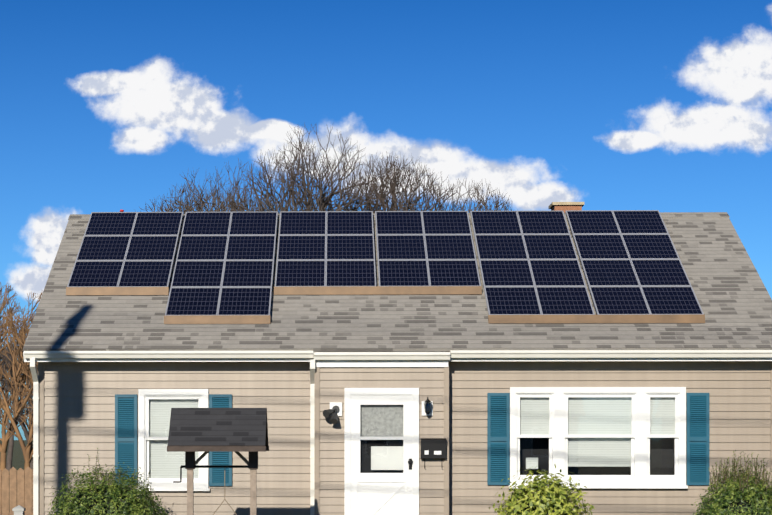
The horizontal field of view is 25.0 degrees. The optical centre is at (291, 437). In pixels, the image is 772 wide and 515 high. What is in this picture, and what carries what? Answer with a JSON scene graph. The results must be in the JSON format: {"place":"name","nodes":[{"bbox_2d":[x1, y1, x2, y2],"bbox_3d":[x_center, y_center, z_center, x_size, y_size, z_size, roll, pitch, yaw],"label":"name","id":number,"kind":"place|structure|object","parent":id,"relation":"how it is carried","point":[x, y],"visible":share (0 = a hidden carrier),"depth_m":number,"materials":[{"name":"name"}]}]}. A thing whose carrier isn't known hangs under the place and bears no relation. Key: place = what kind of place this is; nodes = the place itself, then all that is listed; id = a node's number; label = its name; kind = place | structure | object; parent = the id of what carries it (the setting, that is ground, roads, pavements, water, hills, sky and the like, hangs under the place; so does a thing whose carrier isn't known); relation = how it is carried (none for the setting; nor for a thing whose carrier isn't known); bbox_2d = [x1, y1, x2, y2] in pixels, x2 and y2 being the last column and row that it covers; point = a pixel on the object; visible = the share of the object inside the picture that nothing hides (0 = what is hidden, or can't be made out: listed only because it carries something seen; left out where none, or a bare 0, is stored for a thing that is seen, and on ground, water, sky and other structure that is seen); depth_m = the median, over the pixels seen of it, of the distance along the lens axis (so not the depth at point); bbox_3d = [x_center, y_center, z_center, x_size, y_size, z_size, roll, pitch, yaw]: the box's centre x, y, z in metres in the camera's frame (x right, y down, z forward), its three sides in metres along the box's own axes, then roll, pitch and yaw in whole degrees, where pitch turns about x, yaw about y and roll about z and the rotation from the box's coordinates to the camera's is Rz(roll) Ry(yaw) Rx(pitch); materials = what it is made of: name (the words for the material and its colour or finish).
{"place":"outdoors","nodes":[
{"label":"outdoors","id":0,"kind":"place"},
{"bbox_2d":[0,440,32,469],"bbox_3d":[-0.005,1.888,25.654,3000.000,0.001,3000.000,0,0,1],"label":"lawn","id":1,"kind":"structure","parent":0,"point":[18,461],"depth_m":187.62,"materials":[{"name":"green plant"}]},
{"bbox_2d":[0,335,27,470],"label":"tree","id":2,"kind":"object","parent":1,"relation":"on","point":[9,455],"visible":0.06,"depth_m":95.94,"materials":[{"name":"brown plant"}]},
{"bbox_2d":[0,296,32,511],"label":"tree","id":3,"kind":"object","parent":1,"relation":"on","point":[27,450],"visible":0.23,"depth_m":37.75,"materials":[{"name":"brown plant"}]},
{"bbox_2d":[0,466,32,514],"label":"wooden fence","id":4,"kind":"object","parent":1,"relation":"on","point":[12,479],"visible":0.69,"depth_m":32.79,"materials":[{"name":"brown wood"}]},
{"bbox_2d":[0,305,37,470],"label":"tree","id":5,"kind":"object","parent":1,"relation":"on","point":[23,365],"visible":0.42,"depth_m":45.69,"materials":[{"name":"brown plant"}]},
{"bbox_2d":[0,330,37,468],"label":"tree","id":6,"kind":"object","parent":1,"relation":"on","point":[24,428],"visible":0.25,"depth_m":73.67,"materials":[{"name":"brown plant"}]},
{"bbox_2d":[0,336,37,419],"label":"tree","id":7,"kind":"object","parent":1,"relation":"on","point":[16,367],"depth_m":52.56,"materials":[{"name":"brown plant"}]},
{"bbox_2d":[12,505,25,514],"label":"post cap","id":8,"kind":"object","parent":1,"relation":"on","point":[18,510],"visible":1,"depth_m":26.00,"materials":[{"name":"white wood"}]},
{"bbox_2d":[0,282,41,387],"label":"tree","id":9,"kind":"object","parent":1,"relation":"on","point":[7,291],"visible":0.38,"depth_m":66.29,"materials":[{"name":"brown plant"}]},
{"bbox_2d":[47,448,168,514],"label":"yew bush","id":10,"kind":"object","parent":1,"relation":"on","point":[102,497],"visible":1,"depth_m":24.19,"materials":[{"name":"green plant"}]},
{"bbox_2d":[145,185,230,213],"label":"tree","id":11,"kind":"object","parent":1,"relation":"on","point":[196,191],"depth_m":127.27,"materials":[{"name":"brown plant"}]},
{"bbox_2d":[135,159,277,213],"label":"tree","id":12,"kind":"object","parent":1,"relation":"on","point":[203,205],"visible":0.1,"depth_m":123.10,"materials":[{"name":"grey plant"}]},
{"bbox_2d":[167,408,268,514],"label":"wishing well","id":13,"kind":"object","parent":1,"relation":"on","point":[192,431],"visible":1,"depth_m":22.45,"materials":[{"name":"grey wood"}]},
{"bbox_2d":[214,124,392,213],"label":"tree","id":14,"kind":"object","parent":1,"relation":"on","point":[323,201],"visible":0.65,"depth_m":118.94,"materials":[{"name":"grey plant"}]},
{"bbox_2d":[330,151,468,212],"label":"tree","id":15,"kind":"object","parent":1,"relation":"on","point":[394,186],"visible":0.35,"depth_m":124.06,"materials":[{"name":"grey plant"}]},
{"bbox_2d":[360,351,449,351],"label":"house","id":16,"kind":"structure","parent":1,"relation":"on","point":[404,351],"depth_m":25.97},
{"bbox_2d":[30,358,314,514],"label":"house downspouts","id":17,"kind":"object","parent":16,"relation":"attached to","point":[33,369],"visible":0.85,"depth_m":25.67,"materials":[{"name":"white metal"}]},
{"bbox_2d":[323,402,341,423],"bbox_3d":[0.595,-0.362,25.235,0.282,0.318,0.237,0,0,1],"label":"outdoor floodlight","id":18,"kind":"object","parent":16,"relation":"attached to","point":[334,411],"visible":1,"depth_m":25.23,"materials":[{"name":"grey metal"}]},
{"bbox_2d":[360,405,402,436],"bbox_3d":[1.321,-0.259,25.400,0.646,0.475,0.001,0,0,1],"label":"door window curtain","id":19,"kind":"object","parent":16,"relation":"attached to","point":[369,427],"depth_m":25.40,"materials":[{"name":"white fabric"}]},
{"bbox_2d":[371,446,402,469],"bbox_3d":[1.398,0.294,25.369,0.471,0.346,0.002,0,0,1],"label":"paper door notice","id":20,"kind":"object","parent":16,"relation":"attached to","point":[377,452],"depth_m":25.37,"materials":[{"name":"white paper"}]},
{"bbox_2d":[23,218,771,351],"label":"roof front","id":21,"kind":"structure","parent":16,"relation":"attached to","point":[731,293],"depth_m":26.07,"materials":[{"name":"grey"}]},
{"bbox_2d":[67,210,703,314],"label":"solar panel frames","id":22,"kind":"structure","parent":21,"relation":"attached to","point":[534,285],"depth_m":27.94,"materials":[{"name":"silver metal"}]},
{"bbox_2d":[69,211,701,314],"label":"solar panels","id":23,"kind":"object","parent":22,"relation":"in","point":[501,300],"visible":1,"depth_m":28.00,"materials":[{"name":"black glass"}]},
{"bbox_2d":[66,286,704,323],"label":"solar skirts","id":24,"kind":"object","parent":22,"relation":"attached to","point":[337,290],"visible":0.86,"depth_m":26.13,"materials":[{"name":"brown metal"}]},
{"bbox_2d":[68,213,729,219],"bbox_3d":[1.812,-3.792,29.809,11.298,0.096,0.279,0,0,1],"label":"roof ridge cap","id":25,"kind":"object","parent":21,"relation":"on","point":[710,215],"visible":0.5,"depth_m":29.62,"materials":[{"name":"grey"}]},
{"bbox_2d":[548,202,583,212],"bbox_3d":[4.834,-3.413,30.531,0.554,1.403,0.580,0,0,1],"label":"house chimney","id":26,"kind":"object","parent":21,"relation":"on","point":[559,206],"visible":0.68,"depth_m":30.28,"materials":[{"name":"red brick"}]},
{"bbox_2d":[23,352,771,366],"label":"fascia board","id":27,"kind":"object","parent":16,"relation":"attached to","point":[381,363],"depth_m":25.31,"materials":[{"name":"white wood"}]},
{"bbox_2d":[24,350,771,359],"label":"house gutters","id":28,"kind":"object","parent":27,"relation":"attached to","point":[454,354],"visible":0.98,"depth_m":25.20,"materials":[{"name":"white metal"}]},
{"bbox_2d":[70,212,726,215],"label":"roof","id":29,"kind":"structure","parent":16,"relation":"attached to","point":[469,213],"depth_m":29.70,"materials":[{"name":"grey"}]},
{"bbox_2d":[408,459,412,468],"bbox_3d":[1.732,0.378,25.287,0.072,0.155,0.045,0,0,1],"label":"door handle","id":30,"kind":"object","parent":16,"relation":"attached to","point":[410,461],"visible":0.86,"depth_m":25.29,"materials":[{"name":"black metal"}]},
{"bbox_2d":[422,397,432,415],"bbox_3d":[1.976,-0.466,25.230,0.160,0.275,0.177,0,0,1],"label":"wall lantern","id":31,"kind":"object","parent":16,"relation":"attached to","point":[427,407],"visible":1,"depth_m":25.29,"materials":[{"name":"black metal"}]},
{"bbox_2d":[420,438,446,468],"bbox_3d":[2.066,0.226,25.264,0.378,0.446,0.102,0,0,1],"label":"mailbox","id":32,"kind":"object","parent":16,"relation":"attached to","point":[431,445],"visible":1,"depth_m":25.22,"materials":[{"name":"black metal"}]},
{"bbox_2d":[425,450,440,454],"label":"mailbox labels","id":33,"kind":"object","parent":32,"relation":"attached to","point":[435,452],"visible":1,"depth_m":25.22,"materials":[{"name":"white paper"}]},
{"bbox_2d":[410,176,517,212],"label":"tree","id":34,"kind":"object","parent":1,"relation":"on","point":[479,206],"visible":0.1,"depth_m":128.25,"materials":[{"name":"brown plant"}]},
{"bbox_2d":[489,465,593,514],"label":"rhododendron bush","id":35,"kind":"object","parent":1,"relation":"on","point":[554,498],"visible":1,"depth_m":24.04,"materials":[{"name":"green plant"}]},
{"bbox_2d":[691,450,771,514],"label":"yew bush","id":36,"kind":"object","parent":1,"relation":"on","point":[736,497],"visible":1,"depth_m":23.93,"materials":[{"name":"green plant"}]},
{"bbox_2d":[0,0,771,439],"label":"sky","id":37,"kind":"structure","parent":0,"point":[106,105],"materials":[{"name":"blue"}]},
{"bbox_2d":[38,361,771,514],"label":"house corner posts","id":38,"kind":"object","parent":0,"point":[316,438],"visible":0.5,"depth_m":25.34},
{"bbox_2d":[44,361,770,514],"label":"house siding","id":39,"kind":"object","parent":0,"point":[79,411],"visible":0.56,"depth_m":25.58,"materials":[{"name":"beige wood"}]},
{"bbox_2d":[149,397,674,477],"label":"window blinds","id":40,"kind":"object","parent":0,"point":[574,411],"visible":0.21,"depth_m":25.63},
{"bbox_2d":[115,393,708,485],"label":"window shutters","id":41,"kind":"object","parent":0,"point":[697,438],"visible":0.81,"depth_m":25.54,"materials":[{"name":"teal wood"}]},
{"bbox_2d":[149,397,674,477],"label":"window screens","id":42,"kind":"object","parent":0,"point":[520,434],"visible":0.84,"depth_m":25.56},
{"bbox_2d":[137,387,687,514],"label":"house trim","id":43,"kind":"structure","parent":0,"point":[381,493],"depth_m":25.48,"materials":[{"name":"white wood"}]},
{"bbox_2d":[360,438,673,474],"bbox_3d":[1.764,0.364,25.692,7.864,2.054,0.526,0,0,1],"label":"window glass","id":44,"kind":"object","parent":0,"point":[664,442],"depth_m":25.86,"materials":[{"name":"glass"}]}
]}

